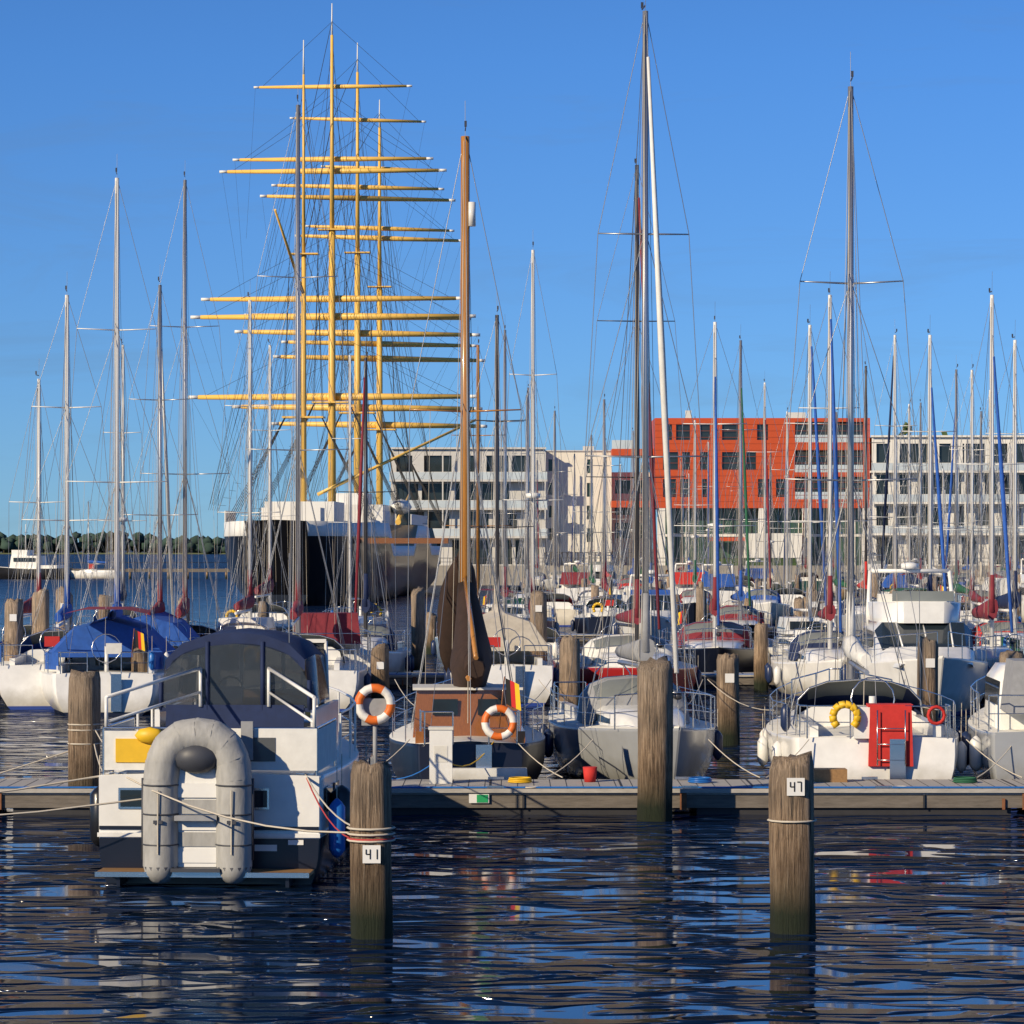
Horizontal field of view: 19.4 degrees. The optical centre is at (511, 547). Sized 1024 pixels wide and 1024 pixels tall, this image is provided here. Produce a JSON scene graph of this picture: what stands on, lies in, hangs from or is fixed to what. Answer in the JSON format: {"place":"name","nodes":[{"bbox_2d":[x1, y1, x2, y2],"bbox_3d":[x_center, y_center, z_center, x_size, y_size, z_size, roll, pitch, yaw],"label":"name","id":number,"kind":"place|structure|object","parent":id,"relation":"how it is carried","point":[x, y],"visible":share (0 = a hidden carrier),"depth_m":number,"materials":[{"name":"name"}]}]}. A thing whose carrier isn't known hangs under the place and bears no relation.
{"place":"outdoors","nodes":[
{"label":"outdoors","id":0,"kind":"place"},
{"bbox_2d":[0,552,225,553],"bbox_3d":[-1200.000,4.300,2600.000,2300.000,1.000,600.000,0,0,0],"label":"shore ground","id":1,"kind":"structure","parent":0,"point":[120,553],"depth_m":2300.00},
{"bbox_2d":[0,531,224,553],"bbox_3d":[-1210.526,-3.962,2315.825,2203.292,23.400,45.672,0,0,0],"label":"shore trees","id":2,"kind":"object","parent":1,"relation":"on","point":[11,543],"visible":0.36,"depth_m":2300.73,"materials":[{"name":"green plant"}]},
{"bbox_2d":[0,550,1023,1023],"bbox_3d":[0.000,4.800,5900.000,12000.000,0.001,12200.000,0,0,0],"label":"water","id":3,"kind":"structure","parent":0,"point":[576,920],"depth_m":38.55,"materials":[{"name":"blue liquid"}]},
{"bbox_2d":[4,598,22,660],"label":"mooring pole","id":4,"kind":"object","parent":3,"relation":"on","point":[13,611],"visible":0.56,"depth_m":94.47,"materials":[{"name":"brown wood"}]},
{"bbox_2d":[0,371,64,661],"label":"sailboat","id":5,"kind":"object","parent":3,"relation":"on","point":[27,608],"visible":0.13,"depth_m":109.93,"materials":[{"name":"grey"}]},
{"bbox_2d":[0,524,72,578],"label":"work boat","id":6,"kind":"object","parent":3,"relation":"on","point":[21,562],"visible":0.58,"depth_m":462.24,"materials":[{"name":"grey"}]},
{"bbox_2d":[32,588,48,633],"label":"mooring pole","id":7,"kind":"object","parent":3,"relation":"on","point":[42,622],"visible":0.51,"depth_m":97.75,"materials":[{"name":"brown wood"}]},
{"bbox_2d":[0,286,112,709],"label":"sailboat","id":8,"kind":"object","parent":3,"relation":"on","point":[20,682],"visible":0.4,"depth_m":93.83,"materials":[{"name":"grey plastic"}]},
{"bbox_2d":[68,669,100,788],"bbox_3d":[-7.765,3.800,54.548,0.612,3.201,0.620,0,0,0],"label":"mooring pole","id":9,"kind":"object","parent":3,"relation":"in","point":[84,698],"visible":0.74,"depth_m":54.30,"materials":[{"name":"brown wood"}]},
{"bbox_2d":[70,500,120,578],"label":"distant sailboat","id":10,"kind":"object","parent":3,"relation":"on","point":[101,574],"visible":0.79,"depth_m":461.40,"materials":[{"name":"grey"}]},
{"bbox_2d":[37,168,178,715],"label":"sailboat","id":11,"kind":"object","parent":3,"relation":"on","point":[114,633],"visible":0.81,"depth_m":87.87,"materials":[{"name":"blue"}]},
{"bbox_2d":[77,339,148,624],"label":"sailboat","id":12,"kind":"object","parent":3,"relation":"on","point":[123,596],"visible":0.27,"depth_m":140.92,"materials":[{"name":"grey metal"}]},
{"bbox_2d":[131,639,147,671],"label":"mooring pole","id":13,"kind":"object","parent":3,"relation":"on","point":[138,664],"visible":0.28,"depth_m":87.78,"materials":[{"name":"brown wood"}]},
{"bbox_2d":[57,562,229,578],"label":"distant jetty","id":14,"kind":"object","parent":3,"relation":"on","point":[130,570],"visible":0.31,"depth_m":468.00,"materials":[{"name":"brown wood"}]},
{"bbox_2d":[113,277,202,647],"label":"sailboat","id":15,"kind":"object","parent":3,"relation":"on","point":[179,634],"visible":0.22,"depth_m":107.91,"materials":[{"name":"blue fabric"}]},
{"bbox_2d":[138,171,230,648],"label":"sailboat","id":16,"kind":"object","parent":3,"relation":"on","point":[180,610],"visible":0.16,"depth_m":110.92,"materials":[{"name":"grey metal"}]},
{"bbox_2d":[90,553,373,887],"bbox_3d":[-4.063,2.690,47.708,3.930,5.220,11.297,0,0,3],"label":"motor cruiser","id":17,"kind":"object","parent":3,"relation":"on","point":[236,732],"visible":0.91,"depth_m":42.88,"materials":[{"name":"white plastic"}]},
{"bbox_2d":[196,292,286,635],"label":"sailboat","id":18,"kind":"object","parent":3,"relation":"on","point":[230,623],"visible":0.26,"depth_m":111.87,"materials":[{"name":"grey"}]},
{"bbox_2d":[215,339,294,631],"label":"sailboat","id":19,"kind":"object","parent":3,"relation":"on","point":[282,615],"visible":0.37,"depth_m":140.84,"materials":[{"name":"grey"}]},
{"bbox_2d":[242,95,370,711],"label":"sailboat","id":20,"kind":"object","parent":3,"relation":"on","point":[352,678],"visible":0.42,"depth_m":95.81,"materials":[{"name":"grey"}]},
{"bbox_2d":[286,612,375,669],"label":"sailboat","id":21,"kind":"object","parent":3,"relation":"on","point":[323,623],"visible":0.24,"depth_m":97.24,"materials":[{"name":"red fabric"}]},
{"bbox_2d":[188,4,486,605],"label":"tall ship","id":22,"kind":"object","parent":3,"relation":"on","point":[391,536],"visible":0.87,"depth_m":282.13,"materials":[{"name":"yellow"}]},
{"bbox_2d":[322,350,389,626],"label":"sailboat","id":23,"kind":"object","parent":3,"relation":"on","point":[349,517],"visible":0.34,"depth_m":143.00,"materials":[{"name":"grey"}]},
{"bbox_2d":[350,760,392,939],"bbox_3d":[-1.735,4.009,37.016,0.540,2.781,0.549,0,0,0],"label":"mooring pole","id":24,"kind":"object","parent":3,"relation":"on","point":[371,907],"visible":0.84,"depth_m":36.78,"materials":[{"name":"brown wood"}]},
{"bbox_2d":[337,338,413,671],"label":"sailboat","id":25,"kind":"object","parent":3,"relation":"on","point":[382,633],"visible":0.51,"depth_m":109.95,"materials":[{"name":"grey plastic"}]},
{"bbox_2d":[371,643,388,697],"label":"mooring pole","id":26,"kind":"object","parent":3,"relation":"on","point":[380,664],"visible":0.65,"depth_m":90.76,"materials":[{"name":"brown wood"}]},
{"bbox_2d":[411,586,424,671],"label":"mooring pole","id":27,"kind":"object","parent":3,"relation":"in","point":[417,619],"visible":0.81,"depth_m":111.79,"materials":[{"name":"brown wood"}]},
{"bbox_2d":[425,612,436,653],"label":"mooring pole","id":28,"kind":"object","parent":3,"relation":"on","point":[432,626],"visible":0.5,"depth_m":135.31,"materials":[{"name":"brown wood"}]},
{"bbox_2d":[389,121,544,778],"bbox_3d":[-0.944,-2.075,61.705,3.143,14.550,10.190,0,0,-2],"label":"classic yacht","id":29,"kind":"object","parent":3,"relation":"on","point":[475,709],"visible":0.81,"depth_m":60.02,"materials":[{"name":"brown wood"}]},
{"bbox_2d":[431,339,517,663],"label":"sailboat","id":30,"kind":"object","parent":3,"relation":"on","point":[435,643],"visible":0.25,"depth_m":119.98,"materials":[{"name":"grey"}]},
{"bbox_2d":[444,306,558,705],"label":"sailboat","id":31,"kind":"object","parent":3,"relation":"on","point":[524,642],"visible":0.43,"depth_m":92.61,"materials":[{"name":"grey plastic"}]},
{"bbox_2d":[480,325,530,620],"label":"sailboat","id":32,"kind":"object","parent":3,"relation":"on","point":[504,594],"visible":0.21,"depth_m":140.95,"materials":[{"name":"grey"}]},
{"bbox_2d":[0,777,1023,814],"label":"pontoon","id":33,"kind":"object","parent":3,"relation":"on","point":[869,796],"visible":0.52,"depth_m":53.93,"materials":[{"name":"grey metal"}]},
{"bbox_2d":[355,684,394,763],"bbox_3d":[-2.548,3.435,55.729,0.770,1.829,0.223,0,0,0],"label":"life ring station","id":34,"kind":"object","parent":33,"relation":"on","point":[374,712],"visible":0.95,"depth_m":55.66,"materials":[{"name":"orange plastic"}]},
{"bbox_2d":[428,726,453,783],"bbox_3d":[-1.313,3.828,55.500,0.460,1.045,0.340,0,0,0],"label":"power pedestal","id":35,"kind":"object","parent":33,"relation":"on","point":[440,754],"visible":1,"depth_m":55.35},
{"bbox_2d":[0,679,1022,842],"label":"mooring lines","id":36,"kind":"object","parent":33,"relation":"on","point":[386,840],"visible":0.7,"depth_m":42.18,"materials":[{"name":"fabric"}]},
{"bbox_2d":[392,741,977,787],"bbox_3d":[-0.216,4.020,55.698,28.351,0.660,3.215,0,0,0],"label":"pontoon clutter","id":37,"kind":"object","parent":33,"relation":"on","point":[820,774],"visible":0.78,"depth_m":55.70,"materials":[{"name":"white plastic"}]},
{"bbox_2d":[507,384,549,606],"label":"sailboat","id":38,"kind":"object","parent":3,"relation":"on","point":[520,595],"visible":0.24,"depth_m":205.07,"materials":[{"name":"grey"}]},
{"bbox_2d":[507,391,558,631],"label":"sailboat","id":39,"kind":"object","parent":3,"relation":"on","point":[550,624],"visible":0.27,"depth_m":156.95,"materials":[{"name":"grey"}]},
{"bbox_2d":[519,460,549,585],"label":"sailboat","id":40,"kind":"object","parent":3,"relation":"on","point":[538,542],"visible":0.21,"depth_m":348.94,"materials":[{"name":"grey"}]},
{"bbox_2d":[501,242,571,661],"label":"sailboat","id":41,"kind":"object","parent":3,"relation":"on","point":[553,635],"visible":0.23,"depth_m":109.91,"materials":[{"name":"grey metal"}]},
{"bbox_2d":[530,590,546,660],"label":"mooring pole","id":42,"kind":"object","parent":3,"relation":"on","point":[540,617],"visible":0.45,"depth_m":100.78,"materials":[{"name":"brown wood"}]},
{"bbox_2d":[542,459,571,590],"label":"sailboat","id":43,"kind":"object","parent":3,"relation":"on","point":[558,575],"visible":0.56,"depth_m":332.95,"materials":[{"name":"grey"}]},
{"bbox_2d":[535,406,581,626],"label":"sailboat","id":44,"kind":"object","parent":3,"relation":"on","point":[570,609],"visible":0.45,"depth_m":188.54,"materials":[{"name":"grey"}]},
{"bbox_2d":[559,634,579,709],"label":"mooring pole","id":45,"kind":"object","parent":3,"relation":"in","point":[567,650],"visible":0.56,"depth_m":72.79,"materials":[{"name":"brown wood"}]},
{"bbox_2d":[553,561,594,600],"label":"motor yacht","id":46,"kind":"object","parent":3,"relation":"on","point":[564,580],"visible":0.16,"depth_m":247.88,"materials":[{"name":"grey"}]},
{"bbox_2d":[559,447,588,587],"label":"sailboat","id":47,"kind":"object","parent":3,"relation":"on","point":[574,539],"visible":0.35,"depth_m":300.93,"materials":[{"name":"grey"}]},
{"bbox_2d":[389,671,774,687],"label":"pontoon","id":48,"kind":"object","parent":3,"relation":"on","point":[746,679],"visible":0.1,"depth_m":102.53,"materials":[{"name":"grey metal"}]},
{"bbox_2d":[572,431,610,608],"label":"sailboat","id":49,"kind":"object","parent":3,"relation":"on","point":[590,568],"visible":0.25,"depth_m":204.84,"materials":[{"name":"grey"}]},
{"bbox_2d":[571,394,627,633],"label":"sailboat","id":50,"kind":"object","parent":3,"relation":"on","point":[593,606],"visible":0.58,"depth_m":155.19,"materials":[{"name":"grey"}]},
{"bbox_2d":[588,442,627,603],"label":"sailboat","id":51,"kind":"object","parent":3,"relation":"on","point":[625,598],"visible":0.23,"depth_m":236.76,"materials":[{"name":"grey"}]},
{"bbox_2d":[552,159,701,696],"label":"sailboat","id":52,"kind":"object","parent":3,"relation":"on","point":[663,647],"visible":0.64,"depth_m":94.94,"materials":[{"name":"grey"}]},
{"bbox_2d":[613,428,649,594],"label":"sailboat","id":53,"kind":"object","parent":3,"relation":"on","point":[632,563],"visible":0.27,"depth_m":252.98,"materials":[{"name":"grey"}]},
{"bbox_2d":[613,570,687,639],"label":"motor yacht","id":54,"kind":"object","parent":3,"relation":"on","point":[665,618],"visible":0.35,"depth_m":139.70,"materials":[{"name":"grey plastic"}]},
{"bbox_2d":[639,438,665,589],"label":"sailboat","id":55,"kind":"object","parent":3,"relation":"on","point":[651,579],"visible":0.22,"depth_m":204.95,"materials":[{"name":"grey"}]},
{"bbox_2d":[637,656,672,821],"bbox_3d":[2.515,3.652,52.939,0.649,3.496,0.646,0,0,0],"label":"mooring pole","id":56,"kind":"object","parent":3,"relation":"in","point":[655,730],"visible":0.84,"depth_m":52.68,"materials":[{"name":"brown wood"}]},
{"bbox_2d":[662,451,692,589],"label":"sailboat","id":57,"kind":"object","parent":3,"relation":"on","point":[683,528],"visible":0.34,"depth_m":332.99,"materials":[{"name":"grey"}]},
{"bbox_2d":[665,561,704,593],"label":"motor yacht","id":58,"kind":"object","parent":3,"relation":"on","point":[682,581],"visible":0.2,"depth_m":248.74,"materials":[{"name":"red"}]},
{"bbox_2d":[674,420,720,623],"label":"sailboat","id":59,"kind":"object","parent":3,"relation":"on","point":[691,615],"visible":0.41,"depth_m":188.94,"materials":[{"name":"grey"}]},
{"bbox_2d":[696,586,705,621],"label":"mooring pole","id":60,"kind":"object","parent":3,"relation":"on","point":[700,609],"visible":0.41,"depth_m":134.37,"materials":[{"name":"brown wood"}]},
{"bbox_2d":[696,440,723,573],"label":"sailboat","id":61,"kind":"object","parent":3,"relation":"on","point":[708,536],"visible":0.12,"depth_m":301.00,"materials":[{"name":"grey"}]},
{"bbox_2d":[662,316,770,671],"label":"sailboat","id":62,"kind":"object","parent":3,"relation":"on","point":[722,637],"visible":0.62,"depth_m":109.93,"materials":[{"name":"grey"}]},
{"bbox_2d":[700,561,735,606],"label":"motor yacht","id":63,"kind":"object","parent":3,"relation":"on","point":[727,593],"visible":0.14,"depth_m":233.12,"materials":[{"name":"grey"}]},
{"bbox_2d":[716,653,739,745],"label":"mooring pole","id":64,"kind":"object","parent":3,"relation":"in","point":[727,666],"visible":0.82,"depth_m":72.76,"materials":[{"name":"brown wood"}]},
{"bbox_2d":[722,448,757,593],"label":"sailboat","id":65,"kind":"object","parent":3,"relation":"on","point":[746,584],"visible":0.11,"depth_m":252.65,"materials":[{"name":"grey"}]},
{"bbox_2d":[706,335,777,641],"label":"sailboat","id":66,"kind":"object","parent":3,"relation":"on","point":[731,613],"visible":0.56,"depth_m":140.95,"materials":[{"name":"grey"}]},
{"bbox_2d":[754,623,767,690],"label":"mooring pole","id":67,"kind":"object","parent":3,"relation":"on","point":[760,650],"visible":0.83,"depth_m":100.80,"materials":[{"name":"brown wood"}]},
{"bbox_2d":[734,379,793,625],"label":"sailboat","id":68,"kind":"object","parent":3,"relation":"on","point":[776,608],"visible":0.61,"depth_m":188.94,"materials":[{"name":"grey plastic"}]},
{"bbox_2d":[756,452,785,590],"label":"sailboat","id":69,"kind":"object","parent":3,"relation":"on","point":[771,505],"visible":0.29,"depth_m":236.84,"materials":[{"name":"grey"}]},
{"bbox_2d":[766,407,806,608],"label":"sailboat","id":70,"kind":"object","parent":3,"relation":"on","point":[787,590],"visible":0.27,"depth_m":204.75,"materials":[{"name":"grey plastic"}]},
{"bbox_2d":[768,751,815,934],"bbox_3d":[3.502,3.969,37.495,0.594,2.863,0.596,0,0,0],"label":"mooring pole","id":71,"kind":"object","parent":3,"relation":"on","point":[792,881],"visible":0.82,"depth_m":37.27,"materials":[{"name":"brown wood"}]},
{"bbox_2d":[753,319,843,662],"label":"sailboat","id":72,"kind":"object","parent":3,"relation":"on","point":[793,623],"visible":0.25,"depth_m":109.94,"materials":[{"name":"grey"}]},
{"bbox_2d":[790,461,823,591],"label":"sailboat","id":73,"kind":"object","parent":3,"relation":"on","point":[804,576],"visible":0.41,"depth_m":332.71,"materials":[{"name":"grey"}]},
{"bbox_2d":[765,288,869,697],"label":"sailboat","id":74,"kind":"object","parent":3,"relation":"on","point":[830,646],"visible":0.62,"depth_m":95.93,"materials":[{"name":"grey"}]},
{"bbox_2d":[815,407,861,609],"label":"sailboat","id":75,"kind":"object","parent":3,"relation":"on","point":[835,579],"visible":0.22,"depth_m":188.87,"materials":[{"name":"grey"}]},
{"bbox_2d":[834,361,890,633],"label":"sailboat","id":76,"kind":"object","parent":3,"relation":"on","point":[858,610],"visible":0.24,"depth_m":156.94,"materials":[{"name":"grey"}]},
{"bbox_2d":[857,468,884,596],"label":"sailboat","id":77,"kind":"object","parent":3,"relation":"on","point":[871,532],"visible":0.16,"depth_m":284.92,"materials":[{"name":"grey"}]},
{"bbox_2d":[859,329,927,640],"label":"sailboat","id":78,"kind":"object","parent":3,"relation":"on","point":[894,390],"visible":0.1,"depth_m":140.94,"materials":[{"name":"grey"}]},
{"bbox_2d":[879,436,912,593],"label":"sailboat","id":79,"kind":"object","parent":3,"relation":"on","point":[887,583],"visible":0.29,"depth_m":251.05,"materials":[{"name":"grey"}]},
{"bbox_2d":[887,400,942,590],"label":"sailboat","id":80,"kind":"object","parent":3,"relation":"on","point":[910,442],"visible":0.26,"depth_m":188.89,"materials":[{"name":"grey plastic"}]},
{"bbox_2d":[841,562,991,716],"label":"flybridge motor yacht","id":81,"kind":"object","parent":3,"relation":"on","point":[962,669],"visible":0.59,"depth_m":88.58,"materials":[{"name":"grey plastic"}]},
{"bbox_2d":[898,399,942,588],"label":"sailboat","id":82,"kind":"object","parent":3,"relation":"on","point":[921,471],"visible":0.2,"depth_m":204.96,"materials":[{"name":"grey"}]},
{"bbox_2d":[917,636,938,721],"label":"mooring pole","id":83,"kind":"object","parent":3,"relation":"in","point":[929,650],"visible":0.57,"depth_m":72.78,"materials":[{"name":"brown wood"}]},
{"bbox_2d":[893,329,965,618],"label":"sailboat","id":84,"kind":"object","parent":3,"relation":"on","point":[930,420],"visible":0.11,"depth_m":111.94,"materials":[{"name":"grey"}]},
{"bbox_2d":[915,432,960,600],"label":"sailboat","id":85,"kind":"object","parent":3,"relation":"on","point":[935,534],"visible":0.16,"depth_m":236.80,"materials":[{"name":"grey"}]},
{"bbox_2d":[922,469,954,585],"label":"sailboat","id":86,"kind":"object","parent":3,"relation":"on","point":[944,513],"visible":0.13,"depth_m":252.99,"materials":[{"name":"grey"}]},
{"bbox_2d":[952,434,978,586],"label":"sailboat","id":87,"kind":"object","parent":3,"relation":"on","point":[967,533],"visible":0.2,"depth_m":300.94,"materials":[{"name":"grey"}]},
{"bbox_2d":[933,364,1001,620],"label":"sailboat","id":88,"kind":"object","parent":3,"relation":"on","point":[960,588],"visible":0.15,"depth_m":156.93,"materials":[{"name":"grey"}]},
{"bbox_2d":[941,364,1021,629],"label":"sailboat","id":89,"kind":"object","parent":3,"relation":"on","point":[979,599],"visible":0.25,"depth_m":142.91,"materials":[{"name":"grey"}]},
{"bbox_2d":[959,407,1006,619],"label":"sailboat","id":90,"kind":"object","parent":3,"relation":"on","point":[981,579],"visible":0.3,"depth_m":188.96,"materials":[{"name":"grey"}]},
{"bbox_2d":[954,288,1023,700],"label":"sailboat","id":91,"kind":"object","parent":3,"relation":"on","point":[988,610],"visible":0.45,"depth_m":95.94,"materials":[{"name":"grey"}]},
{"bbox_2d":[956,658,1023,778],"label":"motor boat","id":92,"kind":"object","parent":3,"relation":"on","point":[994,732],"visible":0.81,"depth_m":58.55,"materials":[{"name":"grey plastic"}]},
{"bbox_2d":[964,334,1023,652],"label":"sailboat","id":93,"kind":"object","parent":3,"relation":"on","point":[1002,627],"visible":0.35,"depth_m":111.97,"materials":[{"name":"grey"}]},
{"bbox_2d":[974,390,1019,612],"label":"sailboat","id":94,"kind":"object","parent":3,"relation":"on","point":[1002,582],"visible":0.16,"depth_m":204.81,"materials":[{"name":"grey plastic"}]},
{"bbox_2d":[0,0,1023,548],"label":"sky","id":95,"kind":"structure","parent":0,"point":[755,92],"materials":[{"name":"blue"}]},
{"bbox_2d":[545,446,611,564],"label":"cream building","id":96,"kind":"structure","parent":0,"point":[580,460],"depth_m":416.00,"materials":[{"name":"paint"}]},
{"bbox_2d":[612,472,649,564],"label":"apartment building","id":97,"kind":"structure","parent":0,"point":[623,487],"depth_m":422.00,"materials":[{"name":"paint"}]},
{"bbox_2d":[431,549,1023,584],"bbox_3d":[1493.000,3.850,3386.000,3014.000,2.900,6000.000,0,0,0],"label":"quay wall","id":98,"kind":"structure","parent":0,"point":[440,577],"depth_m":386.00,"materials":[{"name":"concrete"}]},
{"bbox_2d":[389,447,546,564],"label":"apartment","id":99,"kind":"structure","parent":98,"relation":"on","point":[442,466],"depth_m":413.00,"materials":[{"name":"grey paint"}]},
{"bbox_2d":[611,410,869,565],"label":"orange building","id":100,"kind":"structure","parent":98,"relation":"on","point":[755,448],"depth_m":410.00,"materials":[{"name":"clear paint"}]},
{"bbox_2d":[870,435,1023,564],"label":"apartment","id":101,"kind":"structure","parent":98,"relation":"on","point":[877,455],"depth_m":410.00,"materials":[{"name":"white paint"}]},
{"bbox_2d":[439,565,1023,566],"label":"quay pavement","id":102,"kind":"structure","parent":0,"point":[696,565],"depth_m":386.00,"materials":[{"name":"concrete"}]},
{"bbox_2d":[704,558,796,565],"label":"hedge bank","id":103,"kind":"structure","parent":0,"point":[794,561],"depth_m":400.50,"materials":[{"name":"green plant"}]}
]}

